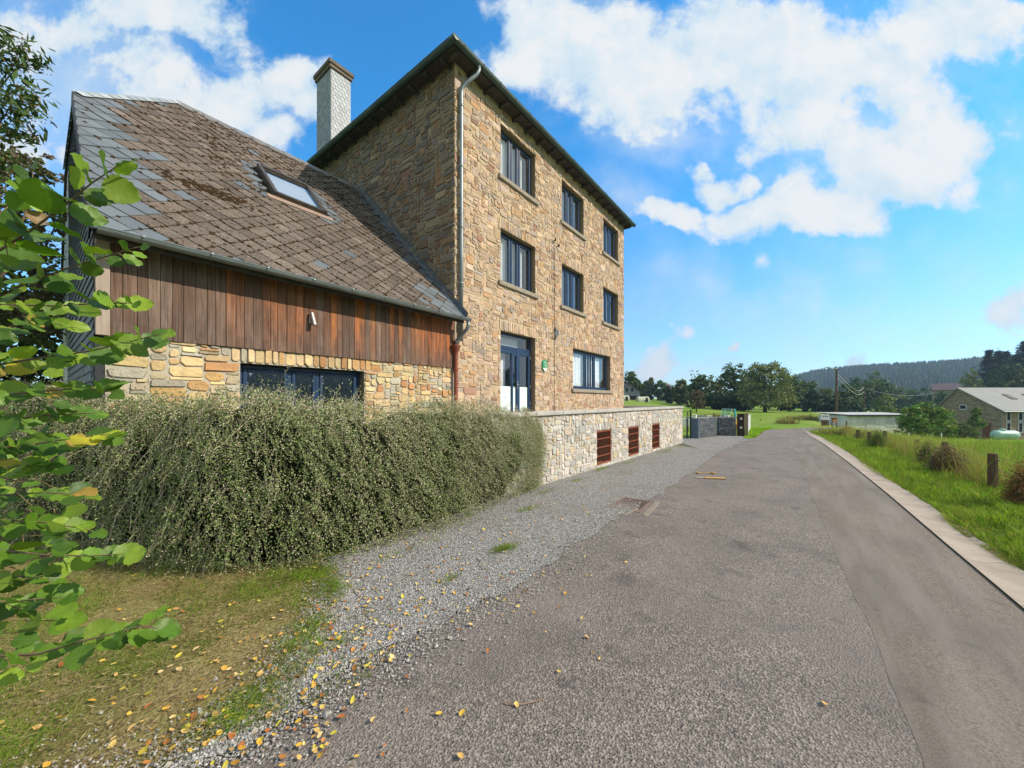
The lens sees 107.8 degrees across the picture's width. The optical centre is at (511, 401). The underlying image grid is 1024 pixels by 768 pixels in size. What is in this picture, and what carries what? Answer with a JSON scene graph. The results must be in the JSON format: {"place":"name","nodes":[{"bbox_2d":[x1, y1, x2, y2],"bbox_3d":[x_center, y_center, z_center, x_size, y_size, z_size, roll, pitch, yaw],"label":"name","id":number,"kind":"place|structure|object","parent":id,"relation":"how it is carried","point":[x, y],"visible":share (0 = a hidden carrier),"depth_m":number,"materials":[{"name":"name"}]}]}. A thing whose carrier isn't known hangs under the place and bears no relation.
{"place":"outdoors","nodes":[
{"label":"outdoors","id":0,"kind":"place"},
{"bbox_2d":[0,399,1023,609],"bbox_3d":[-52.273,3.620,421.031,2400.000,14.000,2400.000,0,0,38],"label":"ground","id":1,"kind":"structure","parent":0,"point":[757,413],"depth_m":39.06,"materials":[{"name":"green plant"}]},
{"bbox_2d":[0,25,61,180],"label":"seed head tree","id":2,"kind":"object","parent":1,"relation":"on","point":[31,99],"visible":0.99,"depth_m":5.00,"materials":[{"name":"green plant"}]},
{"bbox_2d":[0,256,63,440],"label":"dark yard bush","id":3,"kind":"object","parent":1,"relation":"on","point":[31,376],"visible":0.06,"depth_m":8.82,"materials":[{"name":"green plant"}]},
{"bbox_2d":[0,122,67,352],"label":"roadside tree","id":4,"kind":"object","parent":1,"relation":"on","point":[35,335],"visible":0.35,"depth_m":7.56,"materials":[{"name":"green plant"}]},
{"bbox_2d":[0,149,181,685],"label":"hazel bush","id":5,"kind":"object","parent":1,"relation":"on","point":[39,196],"visible":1,"depth_m":1.15,"materials":[{"name":"green plant"}]},
{"bbox_2d":[0,529,349,767],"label":"lawn","id":6,"kind":"structure","parent":1,"relation":"on","point":[153,697],"depth_m":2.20,"materials":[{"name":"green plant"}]},
{"bbox_2d":[60,90,471,422],"bbox_3d":[-6.190,-2.382,8.879,9.020,7.964,5.700,0,0,38],"label":"house annex","id":7,"kind":"object","parent":1,"relation":"on","point":[257,252],"visible":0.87,"depth_m":5.97,"materials":[{"name":"stone"}]},
{"bbox_2d":[240,364,358,418],"bbox_3d":[-3.415,0.004,6.159,0.082,1.092,1.876,0,0,38],"label":"window","id":8,"kind":"structure","parent":7,"relation":"in","point":[298,377],"depth_m":6.13,"materials":[{"name":"glass"}]},
{"bbox_2d":[309,312,316,325],"bbox_3d":[-3.188,-1.320,5.989,0.134,0.220,0.071,0,0,28],"label":"wall lamp","id":9,"kind":"object","parent":7,"relation":"attached to","point":[312,320],"visible":1,"depth_m":5.97,"materials":[{"name":"metal"}]},
{"bbox_2d":[0,365,552,579],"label":"cotoneaster hedge","id":10,"kind":"object","parent":1,"relation":"on","point":[284,481],"visible":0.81,"depth_m":3.76,"materials":[{"name":"green plant"}]},
{"bbox_2d":[160,436,748,767],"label":"gravel","id":11,"kind":"structure","parent":1,"relation":"on","point":[589,492],"depth_m":4.01,"materials":[{"name":"grey gravel"}]},
{"bbox_2d":[0,467,654,767],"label":"leaf litter","id":12,"kind":"object","parent":11,"relation":"on","point":[241,745],"visible":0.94,"depth_m":1.97,"materials":[{"name":"plant"}]},
{"bbox_2d":[0,437,753,767],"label":"gravel stones","id":13,"kind":"object","parent":11,"relation":"on","point":[218,750],"visible":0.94,"depth_m":2.57,"materials":[{"name":"grey gravel"}]},
{"bbox_2d":[73,443,709,767],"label":"weeds","id":14,"kind":"object","parent":11,"relation":"on","point":[315,572],"visible":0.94,"depth_m":2.45,"materials":[{"name":"green plant"}]},
{"bbox_2d":[691,416,736,438],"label":"gabion wall","id":15,"kind":"structure","parent":11,"relation":"on","point":[702,427],"depth_m":19.44,"materials":[{"name":"stone"}]},
{"bbox_2d":[306,32,635,415],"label":"stone house","id":16,"kind":"structure","parent":1,"relation":"on","point":[506,215],"depth_m":10.45,"materials":[{"name":"brown stone"}]},
{"bbox_2d":[500,332,530,412],"bbox_3d":[0.029,-0.666,10.626,0.284,2.432,1.596,0,0,38],"label":"front door","id":17,"kind":"structure","parent":16,"relation":"in","point":[520,396],"depth_m":10.65,"materials":[{"name":"blue glass"}]},
{"bbox_2d":[498,130,538,205],"bbox_3d":[0.103,-6.598,10.568,0.379,1.487,1.840,0,0,38],"label":"window","id":18,"kind":"structure","parent":16,"relation":"in","point":[510,159],"depth_m":10.58,"materials":[{"name":"blue glass"}]},
{"bbox_2d":[498,232,538,298],"bbox_3d":[0.103,-3.829,10.568,0.379,1.527,1.840,0,0,38],"label":"window","id":19,"kind":"structure","parent":16,"relation":"in","point":[511,249],"depth_m":10.59,"materials":[{"name":"blue glass"}]},
{"bbox_2d":[542,360,546,371],"bbox_3d":[1.017,-1.100,11.479,0.034,0.370,0.260,0,0,38],"label":"wall plaque","id":20,"kind":"object","parent":16,"relation":"attached to","point":[544,364],"depth_m":11.45,"materials":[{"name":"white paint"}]},
{"bbox_2d":[560,186,586,240],"bbox_3d":[2.033,-6.598,13.045,0.379,1.487,1.780,0,0,38],"label":"window","id":21,"kind":"structure","parent":16,"relation":"in","point":[567,198],"depth_m":13.12,"materials":[{"name":"blue glass"}]},
{"bbox_2d":[560,267,586,317],"bbox_3d":[2.033,-3.829,13.045,0.379,1.527,1.780,0,0,38],"label":"window","id":22,"kind":"structure","parent":16,"relation":"in","point":[567,276],"depth_m":13.12,"materials":[{"name":"blue glass"}]},
{"bbox_2d":[571,350,612,393],"bbox_3d":[3.004,-1.088,14.292,0.379,1.527,3.400,0,0,38],"label":"window","id":23,"kind":"structure","parent":16,"relation":"in","point":[585,365],"depth_m":14.15,"materials":[{"name":"blue glass"}]},
{"bbox_2d":[602,223,620,265],"bbox_3d":[4.018,-6.598,15.593,0.379,1.487,1.760,0,0,38],"label":"window","id":24,"kind":"structure","parent":16,"relation":"in","point":[606,230],"depth_m":15.67,"materials":[{"name":"blue glass"}]},
{"bbox_2d":[602,290,620,330],"bbox_3d":[4.018,-3.829,15.593,0.379,1.527,1.760,0,0,38],"label":"window","id":25,"kind":"structure","parent":16,"relation":"in","point":[606,295],"depth_m":15.69,"materials":[{"name":"blue glass"}]},
{"bbox_2d":[485,406,683,495],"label":"terrace wall","id":26,"kind":"structure","parent":1,"relation":"on","point":[584,440],"depth_m":9.31,"materials":[{"name":"stone"}]},
{"bbox_2d":[624,383,641,399],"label":"barn","id":27,"kind":"structure","parent":1,"relation":"on","point":[632,392],"depth_m":86.00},
{"bbox_2d":[624,371,643,390],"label":"broadleaf tree","id":28,"kind":"object","parent":1,"relation":"on","point":[632,380],"visible":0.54,"depth_m":93.80,"materials":[{"name":"green plant"}]},
{"bbox_2d":[642,377,655,399],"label":"broadleaf tree","id":29,"kind":"object","parent":1,"relation":"on","point":[648,386],"visible":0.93,"depth_m":119.14,"materials":[{"name":"green plant"}]},
{"bbox_2d":[652,380,665,400],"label":"broadleaf tree","id":30,"kind":"object","parent":1,"relation":"on","point":[661,385],"visible":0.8,"depth_m":117.19,"materials":[{"name":"green plant"}]},
{"bbox_2d":[661,385,675,402],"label":"broadleaf tree","id":31,"kind":"object","parent":1,"relation":"on","point":[668,396],"visible":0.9,"depth_m":91.44,"materials":[{"name":"green plant"}]},
{"bbox_2d":[671,379,689,404],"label":"broadleaf tree","id":32,"kind":"object","parent":1,"relation":"on","point":[680,393],"visible":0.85,"depth_m":83.53,"materials":[{"name":"green plant"}]},
{"bbox_2d":[686,410,690,438],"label":"post","id":33,"kind":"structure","parent":1,"relation":"on","point":[687,426],"depth_m":17.77,"materials":[{"name":"black metal"}]},
{"bbox_2d":[686,389,705,411],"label":"thorn bush","id":34,"kind":"object","parent":1,"relation":"on","point":[696,395],"visible":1,"depth_m":51.86,"materials":[{"name":"green plant"}]},
{"bbox_2d":[683,370,714,404],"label":"broadleaf tree","id":35,"kind":"object","parent":1,"relation":"on","point":[700,382],"visible":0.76,"depth_m":74.76,"materials":[{"name":"green plant"}]},
{"bbox_2d":[702,392,727,408],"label":"undergrowth bush","id":36,"kind":"object","parent":1,"relation":"on","point":[713,401],"visible":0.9,"depth_m":64.73,"materials":[{"name":"green plant"}]},
{"bbox_2d":[707,374,724,394],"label":"broadleaf tree","id":37,"kind":"object","parent":1,"relation":"on","point":[716,387],"visible":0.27,"depth_m":79.50,"materials":[{"name":"green plant"}]},
{"bbox_2d":[697,412,736,418],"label":"dry weeds","id":38,"kind":"object","parent":1,"relation":"on","point":[719,414],"visible":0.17,"depth_m":39.73,"materials":[{"name":"green plant"}]},
{"bbox_2d":[711,391,744,409],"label":"undergrowth bush","id":39,"kind":"object","parent":1,"relation":"on","point":[732,402],"visible":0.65,"depth_m":64.73,"materials":[{"name":"green plant"}]},
{"bbox_2d":[718,362,752,401],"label":"broadleaf tree","id":40,"kind":"object","parent":1,"relation":"on","point":[727,374],"visible":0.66,"depth_m":71.37,"materials":[{"name":"green plant"}]},
{"bbox_2d":[737,413,744,436],"bbox_3d":[12.029,1.250,19.624,0.335,1.240,0.115,0,0,21],"label":"gate board","id":41,"kind":"object","parent":1,"relation":"on","point":[740,424],"visible":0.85,"depth_m":19.61,"materials":[{"name":"brown paint"}]},
{"bbox_2d":[736,394,753,410],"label":"undergrowth bush","id":42,"kind":"object","parent":1,"relation":"on","point":[742,408],"visible":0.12,"depth_m":67.04,"materials":[{"name":"green plant"}]},
{"bbox_2d":[745,413,750,435],"bbox_3d":[14.474,1.235,22.807,0.147,1.270,7.940,0,0,34],"label":"picket fence","id":43,"kind":"object","parent":1,"relation":"on","point":[747,422],"visible":0.94,"depth_m":19.55,"materials":[{"name":"grey wood"}]},
{"bbox_2d":[744,426,771,438],"bbox_3d":[14.609,1.771,22.462,1.254,0.207,10.876,0,0,38],"label":"lawn tongue","id":44,"kind":"object","parent":1,"relation":"on","point":[754,432],"visible":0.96,"depth_m":22.24,"materials":[{"name":"green plant"}]},
{"bbox_2d":[735,360,803,411],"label":"lone tree","id":45,"kind":"object","parent":1,"relation":"on","point":[772,393],"visible":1,"depth_m":61.01,"materials":[{"name":"green plant"}]},
{"bbox_2d":[772,416,799,423],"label":"dry weeds","id":46,"kind":"object","parent":1,"relation":"on","point":[785,421],"visible":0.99,"depth_m":32.76,"materials":[{"name":"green plant"}]},
{"bbox_2d":[775,373,806,392],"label":"broadleaf tree","id":47,"kind":"object","parent":1,"relation":"on","point":[796,385],"visible":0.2,"depth_m":82.04,"materials":[{"name":"green plant"}]},
{"bbox_2d":[775,390,808,411],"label":"undergrowth bush","id":48,"kind":"object","parent":1,"relation":"on","point":[801,399],"visible":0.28,"depth_m":72.83,"materials":[{"name":"green plant"}]},
{"bbox_2d":[778,413,817,420],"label":"dry weeds","id":49,"kind":"object","parent":1,"relation":"on","point":[804,417],"visible":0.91,"depth_m":41.73,"materials":[{"name":"green plant"}]},
{"bbox_2d":[793,390,825,411],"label":"undergrowth bush","id":50,"kind":"object","parent":1,"relation":"on","point":[816,401],"visible":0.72,"depth_m":74.51,"materials":[{"name":"green plant"}]},
{"bbox_2d":[799,380,820,410],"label":"broadleaf tree","id":51,"kind":"object","parent":1,"relation":"on","point":[810,385],"visible":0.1,"depth_m":86.94,"materials":[{"name":"green plant"}]},
{"bbox_2d":[811,395,833,413],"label":"undergrowth bush","id":52,"kind":"object","parent":1,"relation":"on","point":[825,408],"visible":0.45,"depth_m":76.71,"materials":[{"name":"green plant"}]},
{"bbox_2d":[810,387,839,411],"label":"broadleaf tree","id":53,"kind":"object","parent":1,"relation":"on","point":[826,392],"visible":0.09,"depth_m":81.13,"materials":[{"name":"green plant"}]},
{"bbox_2d":[821,415,828,426],"bbox_3d":[25.979,1.627,31.000,0.680,1.060,0.120,0,0,0],"label":"notice board","id":54,"kind":"object","parent":1,"relation":"on","point":[824,418],"visible":0.85,"depth_m":30.97,"materials":[{"name":"white paint"}]},
{"bbox_2d":[825,367,837,411],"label":"utility pole","id":55,"kind":"object","parent":1,"relation":"on","point":[836,389],"visible":0.9,"depth_m":43.92,"materials":[{"name":"brown wood"}]},
{"bbox_2d":[839,377,931,395],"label":"overhead cable","id":56,"kind":"object","parent":55,"relation":"attached to","point":[868,389],"visible":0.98,"depth_m":58.89,"materials":[{"name":"grey metal"}]},
{"bbox_2d":[831,417,836,426],"bbox_3d":[25.045,1.714,28.981,0.540,0.940,0.160,0,0,-14],"label":"plank board","id":57,"kind":"object","parent":1,"relation":"on","point":[833,419],"visible":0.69,"depth_m":28.96,"materials":[{"name":"brown wood"}]},
{"bbox_2d":[826,397,860,411],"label":"undergrowth bush","id":58,"kind":"object","parent":1,"relation":"on","point":[852,405],"visible":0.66,"depth_m":73.39,"materials":[{"name":"green plant"}]},
{"bbox_2d":[834,382,862,410],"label":"broadleaf tree","id":59,"kind":"object","parent":1,"relation":"on","point":[848,393],"visible":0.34,"depth_m":83.11,"materials":[{"name":"green plant"}]},
{"bbox_2d":[814,412,910,433],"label":"shed","id":60,"kind":"structure","parent":1,"relation":"on","point":[873,419],"depth_m":38.17,"materials":[{"name":"grey metal"}]},
{"bbox_2d":[866,419,874,430],"bbox_3d":[36.608,2.801,38.089,0.950,1.957,0.031,0,0,-3],"label":"door","id":61,"kind":"structure","parent":60,"relation":"in","point":[871,422],"depth_m":38.07,"materials":[{"name":"grey metal"}]},
{"bbox_2d":[849,376,878,411],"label":"broadleaf tree","id":62,"kind":"object","parent":1,"relation":"on","point":[870,395],"visible":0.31,"depth_m":90.68,"materials":[{"name":"green plant"}]},
{"bbox_2d":[860,387,867,411],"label":"utility pole","id":63,"kind":"object","parent":1,"relation":"on","point":[863,398],"visible":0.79,"depth_m":65.96,"materials":[{"name":"brown wood"}]},
{"bbox_2d":[863,428,891,446],"bbox_3d":[14.097,1.402,14.377,0.893,0.791,0.870,0,0,38],"label":"dry bush","id":64,"kind":"object","parent":1,"relation":"on","point":[878,439],"visible":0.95,"depth_m":14.32,"materials":[{"name":"green plant"}]},
{"bbox_2d":[862,371,895,411],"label":"broadleaf tree","id":65,"kind":"object","parent":1,"relation":"on","point":[883,386],"visible":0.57,"depth_m":103.45,"materials":[{"name":"green plant"}]},
{"bbox_2d":[871,393,900,412],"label":"round bush","id":66,"kind":"object","parent":1,"relation":"on","point":[876,404],"visible":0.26,"depth_m":59.76,"materials":[{"name":"green plant"}]},
{"bbox_2d":[885,386,914,412],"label":"broadleaf tree","id":67,"kind":"object","parent":1,"relation":"on","point":[902,401],"visible":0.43,"depth_m":118.71,"materials":[{"name":"green plant"}]},
{"bbox_2d":[798,417,1023,488],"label":"dry grass","id":68,"kind":"structure","parent":1,"relation":"on","point":[905,443],"depth_m":10.42,"materials":[{"name":"green plant"}]},
{"bbox_2d":[806,431,1023,607],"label":"concrete gutter","id":69,"kind":"object","parent":1,"relation":"on","point":[1006,578],"visible":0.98,"depth_m":4.43,"materials":[{"name":"grey concrete"}]},
{"bbox_2d":[906,387,931,410],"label":"broadleaf tree","id":70,"kind":"object","parent":1,"relation":"on","point":[917,398],"visible":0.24,"depth_m":129.89,"materials":[{"name":"green plant"}]},
{"bbox_2d":[911,440,939,462],"bbox_3d":[11.532,1.396,10.360,0.696,0.706,0.674,0,0,38],"label":"dry bush","id":71,"kind":"object","parent":1,"relation":"on","point":[923,450],"visible":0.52,"depth_m":10.35,"materials":[{"name":"green plant"}]},
{"bbox_2d":[892,401,959,437],"bbox_3d":[37.658,1.911,34.066,4.565,3.886,4.270,0,0,38],"label":"hazel shrub","id":72,"kind":"object","parent":1,"relation":"on","point":[922,420],"visible":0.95,"depth_m":33.52,"materials":[{"name":"green plant"}]},
{"bbox_2d":[920,393,931,408],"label":"broadleaf tree","id":73,"kind":"object","parent":1,"relation":"on","point":[928,399],"visible":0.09,"depth_m":125.25,"materials":[{"name":"green plant"}]},
{"bbox_2d":[929,391,949,413],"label":"broadleaf tree","id":74,"kind":"object","parent":1,"relation":"on","point":[941,398],"visible":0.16,"depth_m":95.97,"materials":[{"name":"green plant"}]},
{"bbox_2d":[930,382,961,430],"bbox_3d":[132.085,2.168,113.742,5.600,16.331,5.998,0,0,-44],"label":"village house","id":75,"kind":"structure","parent":1,"relation":"on","point":[945,387],"depth_m":113.20,"materials":[{"name":"stone"}]},
{"bbox_2d":[919,441,976,474],"bbox_3d":[10.236,1.327,8.797,0.907,0.792,0.918,0,0,10],"label":"dry bush","id":76,"kind":"object","parent":1,"relation":"on","point":[933,461],"visible":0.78,"depth_m":8.74,"materials":[{"name":"brown plant"}]},
{"bbox_2d":[932,420,981,438],"bbox_3d":[42.884,2.945,36.001,4.077,2.325,2.489,0,0,-2],"label":"shrub","id":77,"kind":"object","parent":1,"relation":"on","point":[964,428],"visible":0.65,"depth_m":35.38,"materials":[{"name":"green plant"}]},
{"bbox_2d":[957,367,982,387],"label":"columnar tree","id":78,"kind":"object","parent":1,"relation":"on","point":[966,382],"visible":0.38,"depth_m":99.47,"materials":[{"name":"green plant"}]},
{"bbox_2d":[966,407,988,428],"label":"sapling","id":79,"kind":"object","parent":1,"relation":"on","point":[975,420],"visible":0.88,"depth_m":41.85,"materials":[{"name":"green plant"}]},
{"bbox_2d":[934,388,1023,439],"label":"stone farmhouse","id":80,"kind":"object","parent":1,"relation":"on","point":[1002,408],"visible":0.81,"depth_m":52.24,"materials":[{"name":"grey stone"}]},
{"bbox_2d":[959,404,966,409],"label":"window","id":81,"kind":"structure","parent":80,"relation":"in","point":[961,406],"depth_m":54.22,"materials":[{"name":"glass"}]},
{"bbox_2d":[982,423,989,439],"bbox_3d":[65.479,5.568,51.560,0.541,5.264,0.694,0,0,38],"label":"barn door","id":82,"kind":"structure","parent":80,"relation":"in","point":[986,430],"depth_m":51.54,"materials":[{"name":"brown wood"}]},
{"bbox_2d":[1006,422,1010,429],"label":"window","id":83,"kind":"structure","parent":80,"relation":"in","point":[1008,424],"depth_m":49.93,"materials":[{"name":"glass"}]},
{"bbox_2d":[1006,412,1010,420],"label":"window","id":84,"kind":"structure","parent":80,"relation":"in","point":[1008,414],"depth_m":49.94,"materials":[{"name":"glass"}]},
{"bbox_2d":[1018,422,1022,432],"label":"window","id":85,"kind":"structure","parent":80,"relation":"in","point":[1020,424],"depth_m":49.94,"materials":[{"name":"glass"}]},
{"bbox_2d":[1018,412,1022,420],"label":"window","id":86,"kind":"structure","parent":80,"relation":"in","point":[1020,414],"depth_m":49.94,"materials":[{"name":"glass"}]},
{"bbox_2d":[972,348,1000,387],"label":"conifer","id":87,"kind":"object","parent":1,"relation":"on","point":[988,360],"visible":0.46,"depth_m":119.71,"materials":[{"name":"green plant"}]},
{"bbox_2d":[987,453,999,490],"bbox_3d":[9.172,1.369,7.097,0.182,0.770,0.129,0,0,28],"label":"fence post","id":88,"kind":"object","parent":1,"relation":"on","point":[992,470],"visible":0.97,"depth_m":7.07,"materials":[{"name":"brown wood"}]},
{"bbox_2d":[985,348,1006,378],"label":"conifer","id":89,"kind":"object","parent":1,"relation":"on","point":[999,359],"visible":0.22,"depth_m":121.51,"materials":[{"name":"green plant"}]},
{"bbox_2d":[980,363,1023,387],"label":"broad tree","id":90,"kind":"object","parent":1,"relation":"on","point":[1012,378],"visible":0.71,"depth_m":91.35,"materials":[{"name":"green plant"}]},
{"bbox_2d":[990,429,1020,439],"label":"gas tank","id":91,"kind":"object","parent":1,"relation":"on","point":[1000,434],"visible":0.91,"depth_m":41.68,"materials":[{"name":"metal"}]},
{"bbox_2d":[988,341,1023,386],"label":"conifer","id":92,"kind":"object","parent":1,"relation":"on","point":[1021,354],"visible":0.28,"depth_m":112.34,"materials":[{"name":"green plant"}]},
{"bbox_2d":[1001,350,1011,366],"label":"conifer","id":93,"kind":"object","parent":1,"relation":"on","point":[1007,354],"visible":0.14,"depth_m":121.55,"materials":[{"name":"green plant"}]},
{"bbox_2d":[997,460,1023,505],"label":"dry bush","id":94,"kind":"object","parent":1,"relation":"on","point":[1015,486],"visible":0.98,"depth_m":5.88,"materials":[{"name":"brown plant"}]},
{"bbox_2d":[0,0,1023,398],"label":"sky","id":95,"kind":"structure","parent":0,"point":[805,185],"materials":[{"name":"blue"}]},
{"bbox_2d":[159,429,924,767],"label":"road","id":96,"kind":"structure","parent":0,"point":[729,641],"depth_m":2.22,"materials":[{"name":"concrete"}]},
{"bbox_2d":[501,698,544,705],"bbox_3d":[0.060,1.555,1.930,0.229,0.006,0.034,0,0,-5],"label":"dry stalk","id":97,"kind":"object","parent":96,"relation":"on","point":[523,703],"visible":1,"depth_m":1.93,"materials":[{"name":"beige plant"}]},
{"bbox_2d":[609,497,659,516],"bbox_3d":[1.839,1.615,5.712,0.616,0.029,1.028,0,0,32],"label":"drain grate","id":98,"kind":"object","parent":96,"relation":"on","point":[642,507],"visible":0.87,"depth_m":5.81,"materials":[{"name":"metal"}]},
{"bbox_2d":[705,477,725,478],"bbox_3d":[4.342,1.637,7.989,0.420,0.022,0.110,0,0,7],"label":"plank piece","id":99,"kind":"object","parent":96,"relation":"on","point":[715,478],"visible":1,"depth_m":7.97,"materials":[{"name":"beige wood"}]},
{"bbox_2d":[636,397,649,401],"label":"feed tunnel","id":100,"kind":"structure","parent":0,"point":[643,399],"depth_m":80.14,"materials":[{"name":"white plastic"}]},
{"bbox_2d":[787,427,833,431],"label":"side road","id":101,"kind":"structure","parent":0,"point":[802,429],"depth_m":24.70,"materials":[{"name":"grey asphalt"}]},
{"bbox_2d":[783,429,1023,767],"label":"smooth road","id":102,"kind":"structure","parent":0,"point":[946,622],"depth_m":2.71,"materials":[{"name":"grey asphalt"}]},
{"bbox_2d":[809,430,1023,570],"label":"verge grass","id":103,"kind":"structure","parent":0,"point":[1011,512],"depth_m":6.39,"materials":[{"name":"green plant"}]},
{"bbox_2d":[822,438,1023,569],"bbox_3d":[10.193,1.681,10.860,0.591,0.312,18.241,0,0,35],"label":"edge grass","id":104,"kind":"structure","parent":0,"point":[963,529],"depth_m":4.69,"materials":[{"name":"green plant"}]},
{"bbox_2d":[828,429,1023,485],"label":"meadow grass","id":105,"kind":"structure","parent":0,"point":[1002,446],"depth_m":14.27,"materials":[{"name":"green plant"}]},
{"bbox_3d":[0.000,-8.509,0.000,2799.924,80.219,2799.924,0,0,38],"label":"hills","id":106,"kind":"structure","parent":0,"visible":0},
{"bbox_2d":[761,354,1013,402],"bbox_3d":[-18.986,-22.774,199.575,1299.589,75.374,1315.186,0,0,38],"label":"forest","id":107,"kind":"object","parent":106,"relation":"on","point":[918,375],"visible":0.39,"depth_m":424.12,"materials":[{"name":"green plant"}]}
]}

